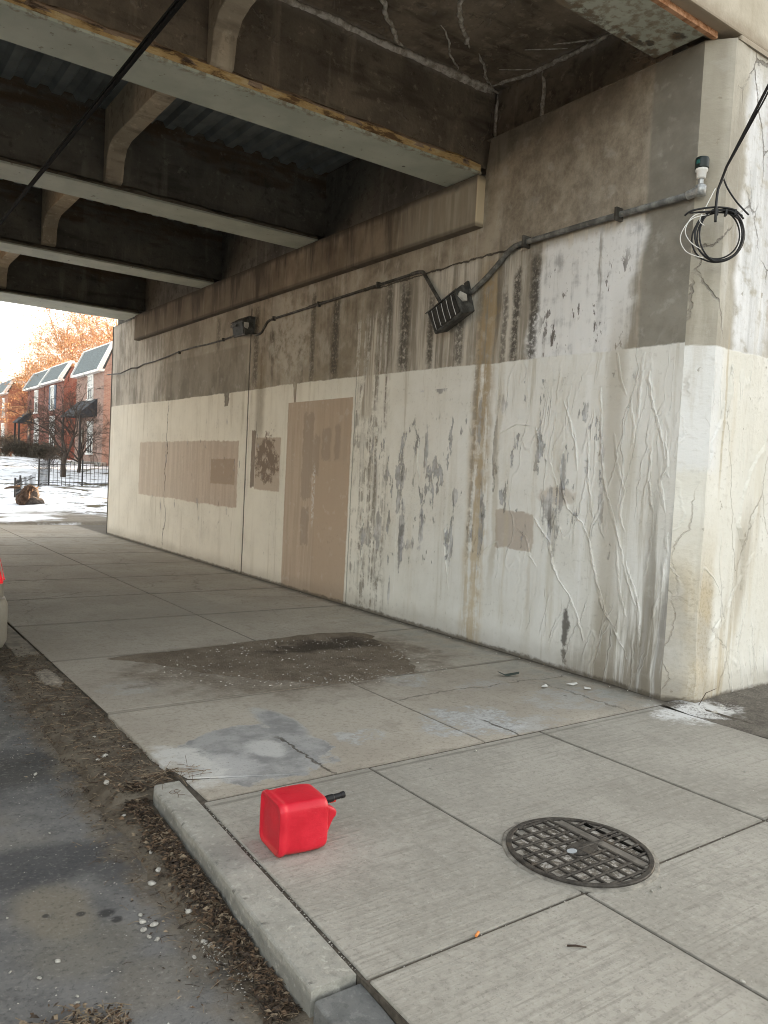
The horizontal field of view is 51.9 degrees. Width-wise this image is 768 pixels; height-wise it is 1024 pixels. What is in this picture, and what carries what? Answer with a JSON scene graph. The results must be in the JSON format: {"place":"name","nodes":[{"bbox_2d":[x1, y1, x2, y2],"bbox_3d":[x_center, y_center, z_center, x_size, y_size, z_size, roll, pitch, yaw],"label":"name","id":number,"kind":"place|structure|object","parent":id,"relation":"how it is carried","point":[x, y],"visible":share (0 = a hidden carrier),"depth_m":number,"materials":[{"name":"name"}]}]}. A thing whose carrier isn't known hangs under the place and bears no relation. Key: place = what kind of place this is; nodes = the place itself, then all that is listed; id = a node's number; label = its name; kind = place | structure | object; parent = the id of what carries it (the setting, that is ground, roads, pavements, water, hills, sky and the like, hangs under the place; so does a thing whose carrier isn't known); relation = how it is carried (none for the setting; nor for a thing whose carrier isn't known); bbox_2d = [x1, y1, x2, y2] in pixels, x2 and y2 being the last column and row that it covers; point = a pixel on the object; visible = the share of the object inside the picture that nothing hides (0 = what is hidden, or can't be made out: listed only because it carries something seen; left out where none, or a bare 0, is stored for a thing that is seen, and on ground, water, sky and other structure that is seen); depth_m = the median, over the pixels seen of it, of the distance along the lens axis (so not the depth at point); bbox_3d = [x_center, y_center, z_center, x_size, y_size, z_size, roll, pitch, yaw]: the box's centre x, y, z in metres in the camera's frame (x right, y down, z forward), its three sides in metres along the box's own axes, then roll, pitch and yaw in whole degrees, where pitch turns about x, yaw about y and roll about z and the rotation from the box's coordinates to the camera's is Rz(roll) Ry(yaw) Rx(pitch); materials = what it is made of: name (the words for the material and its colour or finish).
{"place":"outdoors","nodes":[
{"label":"outdoors","id":0,"kind":"place"},
{"bbox_2d":[30,489,39,497],"bbox_3d":[-10.324,-0.504,23.274,0.304,0.438,0.329,3,3,-8],"label":"rock","id":1,"kind":"object","parent":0,"point":[34,493],"visible":0.31,"depth_m":23.16,"materials":[{"name":"stone"}]},
{"bbox_2d":[0,456,107,524],"bbox_3d":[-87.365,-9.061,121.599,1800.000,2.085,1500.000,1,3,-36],"label":"ground","id":2,"kind":"structure","parent":0,"point":[74,503],"depth_m":25.46,"materials":[{"name":"white snow"}]},
{"bbox_2d":[0,424,20,455],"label":"shrub","id":3,"kind":"object","parent":2,"relation":"on","point":[5,438],"visible":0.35,"depth_m":65.41,"materials":[{"name":"brown plant"}]},
{"bbox_2d":[0,437,24,456],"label":"shrub","id":4,"kind":"object","parent":2,"relation":"on","point":[4,449],"visible":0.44,"depth_m":61.07,"materials":[{"name":"brown plant"}]},
{"bbox_2d":[0,378,27,455],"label":"row house","id":5,"kind":"structure","parent":2,"relation":"on","point":[6,398],"depth_m":72.14,"materials":[{"name":"red brick"}]},
{"bbox_2d":[1,423,4,444],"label":"window","id":6,"kind":"structure","parent":5,"relation":"in","point":[2,426],"depth_m":73.09,"materials":[{"name":"white glass"}]},
{"bbox_2d":[2,398,4,417],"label":"window","id":7,"kind":"structure","parent":5,"relation":"in","point":[3,399],"depth_m":73.04,"materials":[{"name":"white glass"}]},
{"bbox_2d":[8,441,30,456],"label":"shrub","id":8,"kind":"object","parent":2,"relation":"on","point":[16,444],"visible":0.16,"depth_m":57.98,"materials":[{"name":"brown plant"}]},
{"bbox_2d":[0,354,38,382],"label":"bare tree","id":9,"kind":"object","parent":2,"relation":"on","point":[10,368],"visible":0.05,"depth_m":87.67,"materials":[{"name":"orange plant"}]},
{"bbox_2d":[4,484,38,504],"bbox_3d":[-10.178,-0.429,22.265,0.885,0.717,0.462,-2,6,-62],"label":"tree stump","id":10,"kind":"object","parent":2,"relation":"on","point":[23,497],"visible":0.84,"depth_m":22.15,"materials":[{"name":"brown wood"}]},
{"bbox_2d":[14,474,35,497],"bbox_3d":[-11.854,-0.850,25.980,0.157,0.763,4.275,2,3,-17],"label":"iron fence","id":11,"kind":"object","parent":2,"relation":"on","point":[16,483],"visible":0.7,"depth_m":25.50,"materials":[{"name":"black metal"}]},
{"bbox_2d":[14,441,37,457],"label":"shrub","id":12,"kind":"object","parent":2,"relation":"on","point":[22,448],"visible":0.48,"depth_m":55.99,"materials":[{"name":"brown plant"}]},
{"bbox_2d":[12,368,49,457],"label":"row house","id":13,"kind":"structure","parent":2,"relation":"on","point":[33,384],"depth_m":62.79,"materials":[{"name":"red brick"}]},
{"bbox_2d":[33,390,38,413],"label":"window","id":14,"kind":"structure","parent":13,"relation":"in","point":[36,391],"depth_m":62.12,"materials":[{"name":"white glass"}]},
{"bbox_2d":[33,418,38,442],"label":"window","id":15,"kind":"structure","parent":13,"relation":"in","point":[34,441],"depth_m":62.02,"materials":[{"name":"white glass"}]},
{"bbox_2d":[25,496,44,504],"bbox_3d":[-9.984,-0.281,22.431,0.614,0.326,0.526,1,3,-36],"label":"rock","id":16,"kind":"object","parent":2,"relation":"on","point":[33,500],"visible":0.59,"depth_m":22.29,"materials":[{"name":"stone"}]},
{"bbox_2d":[0,315,73,379],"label":"bare tree","id":17,"kind":"object","parent":2,"relation":"on","point":[24,347],"visible":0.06,"depth_m":90.05,"materials":[{"name":"orange plant"}]},
{"bbox_2d":[25,440,57,458],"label":"shrub","id":18,"kind":"object","parent":2,"relation":"on","point":[33,451],"visible":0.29,"depth_m":52.42,"materials":[{"name":"brown plant"}]},
{"bbox_2d":[30,441,71,461],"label":"shrub","id":19,"kind":"object","parent":2,"relation":"on","point":[39,452],"visible":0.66,"depth_m":44.86,"materials":[{"name":"brown plant"}]},
{"bbox_2d":[0,325,106,430],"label":"bare tree","id":20,"kind":"object","parent":2,"relation":"on","point":[49,362],"visible":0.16,"depth_m":65.70,"materials":[{"name":"orange plant"}]},
{"bbox_2d":[0,372,107,476],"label":"bare tree","id":21,"kind":"object","parent":2,"relation":"on","point":[65,451],"visible":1,"depth_m":35.28,"materials":[{"name":"brown plant"}]},
{"bbox_2d":[39,360,76,459],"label":"row house","id":22,"kind":"structure","parent":2,"relation":"on","point":[54,374],"depth_m":56.38,"materials":[{"name":"red brick"}]},
{"bbox_2d":[49,385,54,410],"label":"window","id":23,"kind":"structure","parent":22,"relation":"in","point":[52,386],"depth_m":57.95,"materials":[{"name":"white glass"}]},
{"bbox_2d":[49,416,54,445],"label":"window","id":24,"kind":"structure","parent":22,"relation":"in","point":[51,416],"depth_m":57.86,"materials":[{"name":"white glass"}]},
{"bbox_2d":[8,311,116,395],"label":"bare tree","id":25,"kind":"object","parent":2,"relation":"on","point":[93,340],"visible":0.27,"depth_m":62.85,"materials":[{"name":"orange plant"}]},
{"bbox_2d":[7,312,117,373],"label":"bare tree","id":26,"kind":"object","parent":2,"relation":"on","point":[69,338],"visible":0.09,"depth_m":66.73,"materials":[{"name":"orange plant"}]},
{"bbox_2d":[14,325,114,378],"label":"bare tree","id":27,"kind":"object","parent":2,"relation":"on","point":[36,366],"visible":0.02,"depth_m":76.89,"materials":[{"name":"orange plant"}]},
{"bbox_2d":[19,307,115,364],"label":"bare tree","id":28,"kind":"object","parent":2,"relation":"on","point":[54,334],"visible":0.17,"depth_m":71.56,"materials":[{"name":"orange plant"}]},
{"bbox_2d":[27,400,109,472],"bbox_3d":[-15.189,-3.429,39.464,4.904,4.316,4.970,3,3,-6],"label":"bare shrub","id":29,"kind":"object","parent":2,"relation":"on","point":[80,454],"visible":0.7,"depth_m":39.44,"materials":[{"name":"brown plant"}]},
{"bbox_2d":[19,319,117,363],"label":"bare tree","id":30,"kind":"object","parent":2,"relation":"on","point":[33,351],"visible":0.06,"depth_m":80.25,"materials":[{"name":"orange plant"}]},
{"bbox_2d":[38,459,107,487],"bbox_3d":[-11.793,-1.492,31.366,1.347,1.233,5.540,4,3,28],"label":"iron fence","id":31,"kind":"object","parent":2,"relation":"on","point":[41,474],"visible":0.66,"depth_m":30.64,"materials":[{"name":"black metal"}]},
{"bbox_2d":[60,341,112,465],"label":"row house","id":32,"kind":"structure","parent":2,"relation":"on","point":[96,362],"depth_m":48.70,"materials":[{"name":"red brick"}]},
{"bbox_2d":[85,421,92,454],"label":"window","id":33,"kind":"structure","parent":32,"relation":"in","point":[88,443],"depth_m":49.81,"materials":[{"name":"white glass"}]},
{"bbox_2d":[86,374,93,400],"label":"window","id":34,"kind":"structure","parent":32,"relation":"in","point":[90,377],"depth_m":49.76,"materials":[{"name":"white glass"}]},
{"bbox_2d":[0,0,767,702],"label":"railway bridge","id":35,"kind":"structure","parent":2,"relation":"on","point":[552,452],"depth_m":7.15,"materials":[{"name":"paint"}]},
{"bbox_2d":[0,0,177,220],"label":"overhead cable","id":36,"kind":"object","parent":35,"relation":"attached to","point":[124,65],"visible":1,"depth_m":5.56,"materials":[{"name":"black rubber"}]},
{"bbox_2d":[0,0,186,224],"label":"overhead cable","id":37,"kind":"object","parent":35,"relation":"attached to","point":[178,5],"visible":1,"depth_m":5.60,"materials":[{"name":"black rubber"}]},
{"bbox_2d":[107,335,233,374],"bbox_3d":[-3.985,-2.777,14.309,0.114,0.226,6.402,1,3,-37],"label":"conduit","id":38,"kind":"object","parent":35,"relation":"attached to","point":[223,339],"visible":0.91,"depth_m":13.84,"materials":[{"name":"grey metal"}]},
{"bbox_2d":[231,316,254,337],"bbox_3d":[-2.063,-2.701,11.520,0.216,0.284,0.407,1,3,-36],"label":"wall lamp","id":39,"kind":"object","parent":35,"relation":"attached to","point":[244,326],"visible":1,"depth_m":11.40,"materials":[{"name":"grey metal"}]},
{"bbox_2d":[253,274,410,335],"bbox_3d":[-0.799,-2.541,9.905,0.056,0.258,3.724,1,3,-36],"label":"conduit","id":40,"kind":"object","parent":35,"relation":"attached to","point":[319,304],"visible":1,"depth_m":9.65,"materials":[{"name":"grey metal"}]},
{"bbox_2d":[410,270,440,301],"bbox_3d":[0.444,-2.314,8.165,0.050,0.434,0.576,1,3,-33],"label":"conduit","id":41,"kind":"object","parent":35,"relation":"attached to","point":[428,281],"visible":0.94,"depth_m":8.13,"materials":[{"name":"grey metal"}]},
{"bbox_2d":[425,281,474,333],"bbox_3d":[0.642,-2.004,7.723,0.240,0.374,0.467,1,-18,-36],"label":"wall lamp","id":42,"kind":"object","parent":35,"relation":"attached to","point":[452,309],"visible":1,"depth_m":7.62,"materials":[{"name":"grey metal"}]},
{"bbox_2d":[469,193,685,294],"bbox_3d":[1.513,-2.213,6.650,0.096,0.417,2.312,1,3,-36],"label":"conduit","id":43,"kind":"object","parent":35,"relation":"attached to","point":[618,214],"visible":1,"depth_m":6.51,"materials":[{"name":"grey metal"}]},
{"bbox_2d":[685,156,709,199],"bbox_3d":[2.243,-2.389,5.645,0.096,0.275,0.152,1,3,-36],"label":"photocell","id":44,"kind":"object","parent":35,"relation":"attached to","point":[701,169],"visible":1,"depth_m":5.60,"materials":[{"name":"white paint"}]},
{"bbox_2d":[714,84,767,221],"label":"service cable","id":45,"kind":"object","parent":35,"relation":"attached to","point":[735,149],"visible":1,"depth_m":5.29,"materials":[{"name":"black plastic"}]},
{"bbox_2d":[680,188,744,262],"bbox_3d":[2.284,-1.995,5.487,0.439,0.521,0.076,3,3,6],"label":"cable coil","id":46,"kind":"object","parent":45,"relation":"hanging from","point":[733,213],"visible":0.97,"depth_m":5.48,"materials":[{"name":"black plastic"}]},
{"bbox_2d":[723,91,767,214],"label":"service cable","id":47,"kind":"object","parent":35,"relation":"attached to","point":[736,201],"visible":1,"depth_m":5.28,"materials":[{"name":"black plastic"}]},
{"bbox_2d":[0,301,117,380],"label":"sky","id":48,"kind":"structure","parent":0,"point":[6,308],"materials":[{"name":"white"}]},
{"bbox_2d":[0,672,262,1023],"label":"road","id":49,"kind":"structure","parent":0,"point":[39,931],"depth_m":2.87,"materials":[{"name":"grey asphalt"}]},
{"bbox_2d":[0,560,7,647],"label":"parked car","id":50,"kind":"object","parent":49,"relation":"on","point":[3,617],"visible":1,"depth_m":5.52,"materials":[{"name":"beige paint"}]},
{"bbox_2d":[4,624,38,657],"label":"kerb","id":51,"kind":"structure","parent":49,"relation":"on","point":[14,641],"depth_m":6.55,"materials":[{"name":"concrete"}]},
{"bbox_2d":[150,921,157,926],"bbox_3d":[-0.829,1.487,2.847,0.022,0.017,0.032,5,3,40],"label":"pebble","id":52,"kind":"object","parent":49,"relation":"on","point":[153,924],"visible":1,"depth_m":2.84,"materials":[{"name":"white stone"}]},
{"bbox_2d":[0,639,313,1023],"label":"gutter dirt","id":53,"kind":"structure","parent":49,"relation":"on","point":[153,858],"depth_m":4.07,"materials":[{"name":"brown soil"}]},
{"bbox_2d":[35,669,63,686],"bbox_3d":[-2.397,1.208,5.648,0.188,0.108,0.531,1,3,-33],"label":"concrete lump","id":54,"kind":"object","parent":53,"relation":"on","point":[47,677],"visible":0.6,"depth_m":5.56,"materials":[{"name":"grey concrete"}]},
{"bbox_2d":[148,880,155,885],"bbox_3d":[-0.919,1.470,3.127,0.036,0.016,0.023,3,3,-4],"label":"pebble","id":55,"kind":"object","parent":53,"relation":"on","point":[151,883],"visible":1,"depth_m":3.12,"materials":[{"name":"white stone"}]},
{"bbox_2d":[153,781,355,1017],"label":"kerb","id":56,"kind":"structure","parent":49,"relation":"on","point":[305,960],"depth_m":2.81,"materials":[{"name":"concrete"}]},
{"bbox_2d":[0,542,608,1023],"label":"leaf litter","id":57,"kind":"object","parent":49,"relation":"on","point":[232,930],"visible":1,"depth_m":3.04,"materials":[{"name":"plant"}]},
{"bbox_2d":[313,983,394,1023],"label":"kerb","id":58,"kind":"structure","parent":49,"relation":"on","point":[357,1004],"depth_m":2.33,"materials":[{"name":"concrete"}]},
{"bbox_2d":[0,525,767,1023],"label":"pavement","id":59,"kind":"structure","parent":0,"point":[388,877],"depth_m":4.06,"materials":[{"name":"concrete"}]},
{"bbox_2d":[108,632,415,684],"bbox_3d":[-0.810,1.203,6.453,2.546,0.025,1.650,1,3,-36],"label":"dirt patch","id":60,"kind":"object","parent":59,"relation":"on","point":[275,667],"visible":1,"depth_m":6.42,"materials":[{"name":"brown soil"}]},
{"bbox_2d":[259,784,345,857],"bbox_3d":[-0.305,1.273,3.314,0.378,0.219,0.218,1,3,-31],"label":"jerry can","id":61,"kind":"object","parent":59,"relation":"on","point":[297,818],"visible":1,"depth_m":3.21,"materials":[{"name":"red plastic"}]},
{"bbox_2d":[0,592,760,1023],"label":"gravel","id":62,"kind":"structure","parent":59,"relation":"on","point":[226,828],"depth_m":4.02,"materials":[{"name":"grey gravel"}]},
{"bbox_2d":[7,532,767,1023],"bbox_3d":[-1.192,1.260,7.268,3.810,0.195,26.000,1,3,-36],"label":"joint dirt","id":63,"kind":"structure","parent":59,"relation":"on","point":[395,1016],"depth_m":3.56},
{"bbox_2d":[498,671,518,675],"bbox_3d":[0.991,1.289,6.300,0.180,0.034,0.065,3,3,-1],"label":"plastic scrap","id":64,"kind":"object","parent":59,"relation":"on","point":[510,674],"visible":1,"depth_m":6.30,"materials":[{"name":"grey plastic"}]},
{"bbox_2d":[567,944,586,947],"bbox_3d":[0.647,1.457,2.650,0.065,0.011,0.009,3,3,4],"label":"twig","id":65,"kind":"object","parent":59,"relation":"on","point":[571,945],"visible":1,"depth_m":2.65,"materials":[{"name":"brown wood"}]},
{"bbox_2d":[502,817,659,892],"bbox_3d":[0.825,1.438,3.346,0.652,0.026,0.650,1,3,-36],"label":"manhole cover","id":66,"kind":"object","parent":59,"relation":"on","point":[581,855],"visible":1,"depth_m":3.30,"materials":[{"name":"metal"}]},
{"bbox_2d":[663,685,767,737],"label":"dark ground","id":67,"kind":"structure","parent":0,"point":[749,705],"depth_m":5.68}
]}

